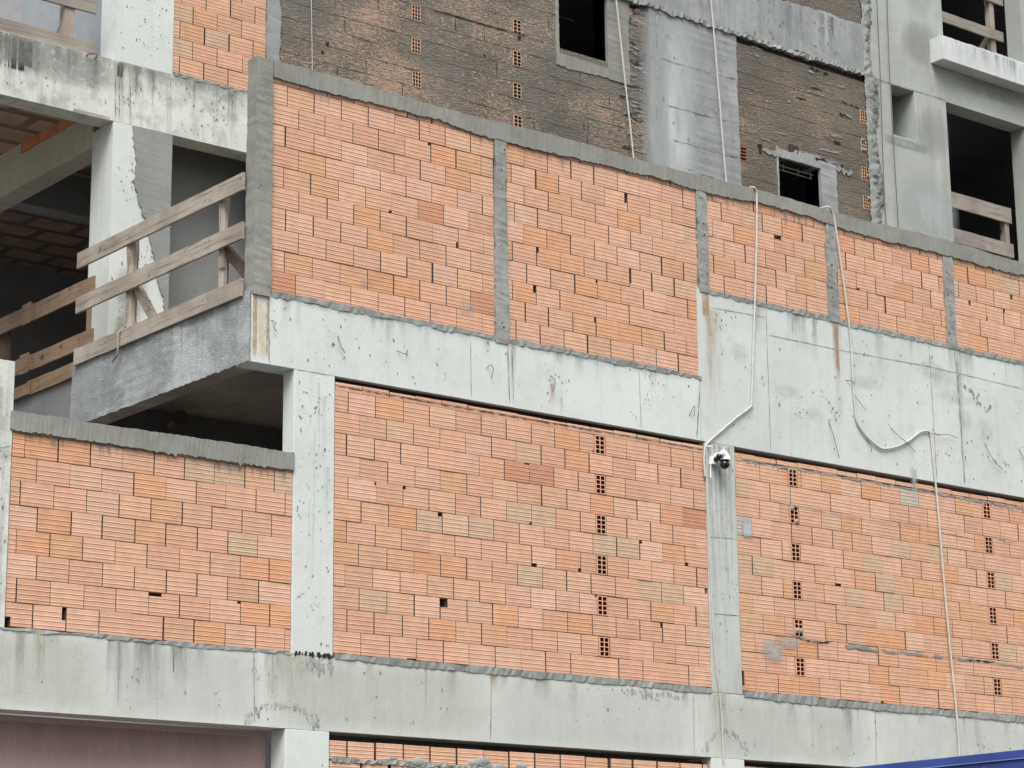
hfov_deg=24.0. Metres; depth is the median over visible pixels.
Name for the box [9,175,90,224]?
beam
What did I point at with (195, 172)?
plaster wall
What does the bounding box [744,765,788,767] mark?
brick wall
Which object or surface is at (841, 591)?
brick wall
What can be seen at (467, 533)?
brick wall
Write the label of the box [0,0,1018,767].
wall
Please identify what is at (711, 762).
concrete column
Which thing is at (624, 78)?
cable
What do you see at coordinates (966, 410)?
concrete beam
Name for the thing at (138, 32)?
concrete column
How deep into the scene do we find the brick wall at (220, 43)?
25.03 m
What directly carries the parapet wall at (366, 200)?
on the concrete beam at (286, 336)
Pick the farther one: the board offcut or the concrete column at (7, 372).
the board offcut
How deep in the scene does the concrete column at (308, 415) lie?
20.94 m
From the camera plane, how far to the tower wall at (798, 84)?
28.97 m
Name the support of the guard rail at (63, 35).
on the concrete beam at (47, 78)
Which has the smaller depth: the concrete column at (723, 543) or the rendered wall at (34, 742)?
the rendered wall at (34, 742)
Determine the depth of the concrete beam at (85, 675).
21.51 m
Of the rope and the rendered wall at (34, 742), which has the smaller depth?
the rendered wall at (34, 742)
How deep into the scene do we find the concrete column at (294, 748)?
20.39 m
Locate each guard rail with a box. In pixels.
[0,0,97,52]
[0,276,95,400]
[73,172,244,365]
[942,0,1003,52]
[951,192,1013,258]
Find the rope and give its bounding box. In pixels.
[111,325,125,362]
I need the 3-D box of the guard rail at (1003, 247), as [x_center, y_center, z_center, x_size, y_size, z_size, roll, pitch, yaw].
[6.310,-1.915,32.742,1.472,1.256,0.125,10,-18,-37]
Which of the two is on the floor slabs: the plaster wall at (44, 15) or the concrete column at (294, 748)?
the plaster wall at (44, 15)
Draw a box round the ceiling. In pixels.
[0,104,91,277]
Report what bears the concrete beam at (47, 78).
on the concrete column at (131, 175)
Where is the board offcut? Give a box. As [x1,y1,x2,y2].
[73,108,109,119]
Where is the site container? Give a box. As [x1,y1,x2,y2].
[851,749,1023,767]
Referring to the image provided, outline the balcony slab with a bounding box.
[70,290,282,429]
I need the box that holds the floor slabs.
[106,0,1011,450]
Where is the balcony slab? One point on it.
(189, 367)
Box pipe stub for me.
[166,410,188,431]
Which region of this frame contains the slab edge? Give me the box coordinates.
[13,379,71,418]
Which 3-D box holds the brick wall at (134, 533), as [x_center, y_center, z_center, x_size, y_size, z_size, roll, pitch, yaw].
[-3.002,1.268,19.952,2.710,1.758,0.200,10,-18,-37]
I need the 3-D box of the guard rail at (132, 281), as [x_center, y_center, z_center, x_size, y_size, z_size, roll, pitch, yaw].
[-3.210,-1.017,22.360,0.246,1.143,3.078,10,-18,-37]
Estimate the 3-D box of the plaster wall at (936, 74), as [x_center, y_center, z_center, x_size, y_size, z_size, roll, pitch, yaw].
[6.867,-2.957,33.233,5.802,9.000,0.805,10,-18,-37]
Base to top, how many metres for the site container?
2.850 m
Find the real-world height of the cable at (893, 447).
6.037 m
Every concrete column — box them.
[0,359,14,626]
[88,121,172,340]
[100,0,173,73]
[271,729,328,767]
[283,369,334,658]
[687,757,743,767]
[699,442,742,694]
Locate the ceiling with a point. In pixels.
(41, 241)
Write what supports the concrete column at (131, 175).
on the balcony slab
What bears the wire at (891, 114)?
attached to the plaster wall at (936, 74)
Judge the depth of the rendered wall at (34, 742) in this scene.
19.64 m
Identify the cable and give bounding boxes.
[615,0,633,157]
[703,186,757,476]
[705,448,723,761]
[710,0,726,181]
[820,206,959,755]
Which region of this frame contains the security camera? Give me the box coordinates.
[706,446,730,477]
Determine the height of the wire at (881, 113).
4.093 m
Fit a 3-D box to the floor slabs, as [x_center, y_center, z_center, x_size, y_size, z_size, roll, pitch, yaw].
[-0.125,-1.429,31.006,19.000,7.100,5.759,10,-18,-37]
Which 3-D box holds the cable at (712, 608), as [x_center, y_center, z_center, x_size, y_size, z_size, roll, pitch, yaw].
[1.996,2.152,23.705,0.118,3.110,0.014,10,-18,-37]
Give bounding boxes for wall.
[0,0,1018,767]
[0,714,264,767]
[4,411,294,651]
[21,0,101,55]
[168,145,245,308]
[172,0,265,93]
[244,56,1023,380]
[265,0,884,223]
[329,737,706,767]
[333,379,710,687]
[734,452,1023,715]
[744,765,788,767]
[869,0,1023,262]
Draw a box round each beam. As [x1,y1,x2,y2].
[0,31,246,161]
[0,119,99,212]
[0,627,1023,767]
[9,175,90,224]
[236,294,700,441]
[696,288,1023,501]
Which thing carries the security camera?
attached to the concrete column at (723, 543)
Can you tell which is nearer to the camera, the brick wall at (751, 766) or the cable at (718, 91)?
the brick wall at (751, 766)
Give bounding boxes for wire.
[311,0,312,69]
[876,0,886,224]
[887,2,898,227]
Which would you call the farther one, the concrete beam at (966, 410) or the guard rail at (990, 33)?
the guard rail at (990, 33)
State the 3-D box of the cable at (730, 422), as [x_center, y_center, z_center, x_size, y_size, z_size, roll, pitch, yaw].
[2.213,-0.566,24.659,0.897,3.218,0.140,10,-18,-37]
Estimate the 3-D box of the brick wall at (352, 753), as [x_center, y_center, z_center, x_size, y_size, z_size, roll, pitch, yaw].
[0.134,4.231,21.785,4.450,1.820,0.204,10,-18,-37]
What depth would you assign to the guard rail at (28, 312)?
24.43 m
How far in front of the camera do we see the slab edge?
24.27 m
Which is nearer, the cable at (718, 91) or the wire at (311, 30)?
the wire at (311, 30)
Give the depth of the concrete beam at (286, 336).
22.34 m
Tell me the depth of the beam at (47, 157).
25.21 m
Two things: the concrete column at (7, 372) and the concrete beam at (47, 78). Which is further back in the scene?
the concrete beam at (47, 78)

